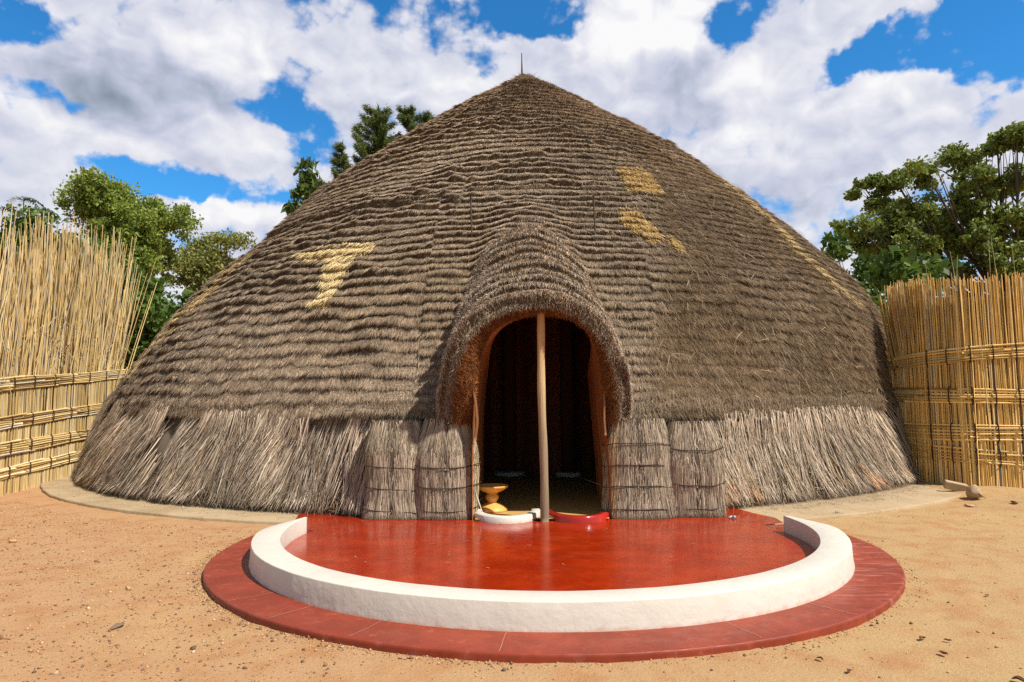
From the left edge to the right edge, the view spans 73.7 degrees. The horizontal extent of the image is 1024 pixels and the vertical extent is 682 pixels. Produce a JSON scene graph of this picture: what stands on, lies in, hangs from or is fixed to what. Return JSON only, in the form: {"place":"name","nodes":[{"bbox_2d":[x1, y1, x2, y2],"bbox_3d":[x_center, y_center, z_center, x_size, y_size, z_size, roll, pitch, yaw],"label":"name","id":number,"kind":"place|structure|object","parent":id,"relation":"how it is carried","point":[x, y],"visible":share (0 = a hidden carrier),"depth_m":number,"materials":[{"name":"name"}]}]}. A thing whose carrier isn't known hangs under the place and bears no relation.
{"place":"outdoors","nodes":[
{"label":"outdoors","id":0,"kind":"place"},
{"bbox_2d":[40,475,961,524],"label":"pavement","id":1,"kind":"structure","parent":0,"point":[926,496],"depth_m":9.27,"materials":[{"name":"concrete"}]},
{"bbox_2d":[30,479,941,517],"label":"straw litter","id":2,"kind":"object","parent":1,"relation":"on","point":[750,509],"visible":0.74,"depth_m":9.49,"materials":[{"name":"beige wicker"}]},
{"bbox_2d":[70,53,920,521],"bbox_3d":[-0.192,-2.433,17.955,19.157,11.083,19.562,0,-5,0],"label":"thatched hut","id":3,"kind":"object","parent":1,"relation":"on","point":[532,291],"visible":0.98,"depth_m":10.20,"materials":[{"name":"brown plant"}]},
{"bbox_2d":[479,483,507,512],"bbox_3d":[-0.256,2.001,8.716,0.424,0.320,0.424,0,-5,0],"label":"pedestal bowl","id":4,"kind":"object","parent":3,"relation":"on","point":[491,490],"visible":0.94,"depth_m":8.62,"materials":[{"name":"yellow wood"}]},
{"bbox_2d":[474,508,539,523],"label":"threshold kerb","id":5,"kind":"structure","parent":3,"relation":"on","point":[507,519],"depth_m":7.98,"materials":[{"name":"white paint"}]},
{"bbox_2d":[549,509,609,523],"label":"threshold kerb","id":6,"kind":"structure","parent":3,"relation":"on","point":[603,515],"depth_m":7.95,"materials":[{"name":"red paint"}]},
{"bbox_2d":[0,480,1023,681],"bbox_3d":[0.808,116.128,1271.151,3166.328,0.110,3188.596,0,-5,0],"label":"ground","id":7,"kind":"structure","parent":0,"point":[896,639],"depth_m":4.54,"materials":[{"name":"brown gravel"}]},
{"bbox_2d":[0,195,123,337],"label":"broadleaf tree","id":8,"kind":"object","parent":7,"relation":"on","point":[21,220],"visible":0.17,"depth_m":29.30,"materials":[{"name":"green plant"}]},
{"bbox_2d":[0,202,156,496],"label":"reed fence","id":9,"kind":"object","parent":7,"relation":"on","point":[57,392],"visible":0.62,"depth_m":13.04,"materials":[{"name":"beige wicker"}]},
{"bbox_2d":[108,623,124,630],"bbox_3d":[-2.596,1.875,4.483,0.062,0.030,0.107,0,-5,0],"label":"stone","id":10,"kind":"object","parent":7,"relation":"on","point":[115,626],"visible":1,"depth_m":4.47,"materials":[{"name":"beige stone"}]},
{"bbox_2d":[60,264,172,370],"bbox_3d":[-15.001,0.509,26.726,4.689,7.025,4.392,0,-5,0],"label":"bush","id":11,"kind":"object","parent":7,"relation":"on","point":[151,329],"visible":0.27,"depth_m":25.96,"materials":[{"name":"green plant"}]},
{"bbox_2d":[50,166,204,283],"bbox_3d":[-20.152,-1.937,35.266,7.492,13.503,6.364,0,-5,0],"label":"leafy tree","id":12,"kind":"object","parent":7,"relation":"on","point":[101,200],"visible":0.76,"depth_m":33.99,"materials":[{"name":"green plant"}]},
{"bbox_2d":[120,293,176,326],"bbox_3d":[-17.744,1.167,33.002,4.404,6.878,5.090,0,-5,0],"label":"bush","id":13,"kind":"object","parent":7,"relation":"on","point":[170,296],"depth_m":32.77,"materials":[{"name":"green plant"}]},
{"bbox_2d":[155,289,195,325],"bbox_3d":[-12.581,0.868,28.351,4.420,6.570,4.966,0,-5,0],"label":"bush","id":14,"kind":"object","parent":7,"relation":"on","point":[179,305],"visible":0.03,"depth_m":27.25,"materials":[{"name":"green plant"}]},
{"bbox_2d":[163,228,257,291],"bbox_3d":[-17.677,-0.788,40.299,6.028,12.081,5.092,-2,-6,21],"label":"leafy tree","id":15,"kind":"object","parent":7,"relation":"on","point":[202,260],"visible":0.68,"depth_m":39.20,"materials":[{"name":"green plant"}]},
{"bbox_2d":[281,156,329,214],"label":"broadleaf tree","id":16,"kind":"object","parent":7,"relation":"on","point":[309,184],"visible":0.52,"depth_m":43.87,"materials":[{"name":"green plant"}]},
{"bbox_2d":[329,142,349,179],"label":"conifer tree","id":17,"kind":"object","parent":7,"relation":"on","point":[338,159],"visible":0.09,"depth_m":45.04,"materials":[{"name":"green plant"}]},
{"bbox_2d":[342,101,402,167],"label":"conifer tree","id":18,"kind":"object","parent":7,"relation":"on","point":[375,121],"visible":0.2,"depth_m":45.76,"materials":[{"name":"green plant"}]},
{"bbox_2d":[395,103,423,135],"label":"conifer tree","id":19,"kind":"object","parent":7,"relation":"on","point":[405,116],"visible":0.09,"depth_m":47.11,"materials":[{"name":"green plant"}]},
{"bbox_2d":[420,109,434,123],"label":"conifer tree","id":20,"kind":"object","parent":7,"relation":"on","point":[427,116],"visible":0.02,"depth_m":47.62,"materials":[{"name":"green plant"}]},
{"bbox_2d":[202,508,905,663],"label":"terrace","id":21,"kind":"structure","parent":7,"relation":"on","point":[609,554],"depth_m":5.62,"materials":[{"name":"stone"}]},
{"bbox_2d":[249,515,854,631],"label":"wall","id":22,"kind":"structure","parent":21,"relation":"on","point":[826,567],"depth_m":4.45,"materials":[{"name":"white paint"}]},
{"bbox_2d":[820,230,947,309],"bbox_3d":[15.055,-0.315,27.699,5.317,8.423,2.193,0,-5,-9],"label":"broadleaf tree","id":23,"kind":"object","parent":7,"relation":"on","point":[838,248],"visible":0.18,"depth_m":27.60,"materials":[{"name":"green plant"}]},
{"bbox_2d":[859,242,963,324],"bbox_3d":[11.516,0.219,20.014,4.770,6.034,3.205,2,-6,-21],"label":"bush","id":24,"kind":"object","parent":7,"relation":"on","point":[910,265],"visible":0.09,"depth_m":19.67,"materials":[{"name":"green plant"}]},
{"bbox_2d":[828,121,1023,296],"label":"spreading tree","id":25,"kind":"object","parent":7,"relation":"on","point":[928,226],"visible":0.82,"depth_m":29.54,"materials":[{"name":"green plant"}]},
{"bbox_2d":[877,239,1023,487],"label":"reed fence","id":26,"kind":"object","parent":7,"relation":"on","point":[955,363],"visible":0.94,"depth_m":11.15,"materials":[{"name":"beige wicker"}]},
{"bbox_2d":[943,480,967,490],"bbox_3d":[6.796,2.227,10.458,0.300,0.120,0.120,11,9,21],"label":"concrete block","id":27,"kind":"object","parent":7,"relation":"on","point":[952,485],"depth_m":10.42,"materials":[{"name":"beige concrete"}]},
{"bbox_2d":[966,484,984,498],"bbox_3d":[6.632,2.170,9.771,0.196,0.224,0.323,0,-5,0],"label":"rock","id":28,"kind":"object","parent":7,"relation":"on","point":[973,491],"visible":0.99,"depth_m":9.73,"materials":[{"name":"stone"}]},
{"bbox_2d":[1011,675,1023,681],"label":"dead leaf","id":29,"kind":"object","parent":7,"relation":"on","point":[1019,678],"visible":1,"depth_m":3.50,"materials":[{"name":"brown plant"}]},
{"bbox_2d":[0,0,1023,306],"label":"sky","id":30,"kind":"structure","parent":0,"point":[211,106],"materials":[{"name":"blue"}]}
]}

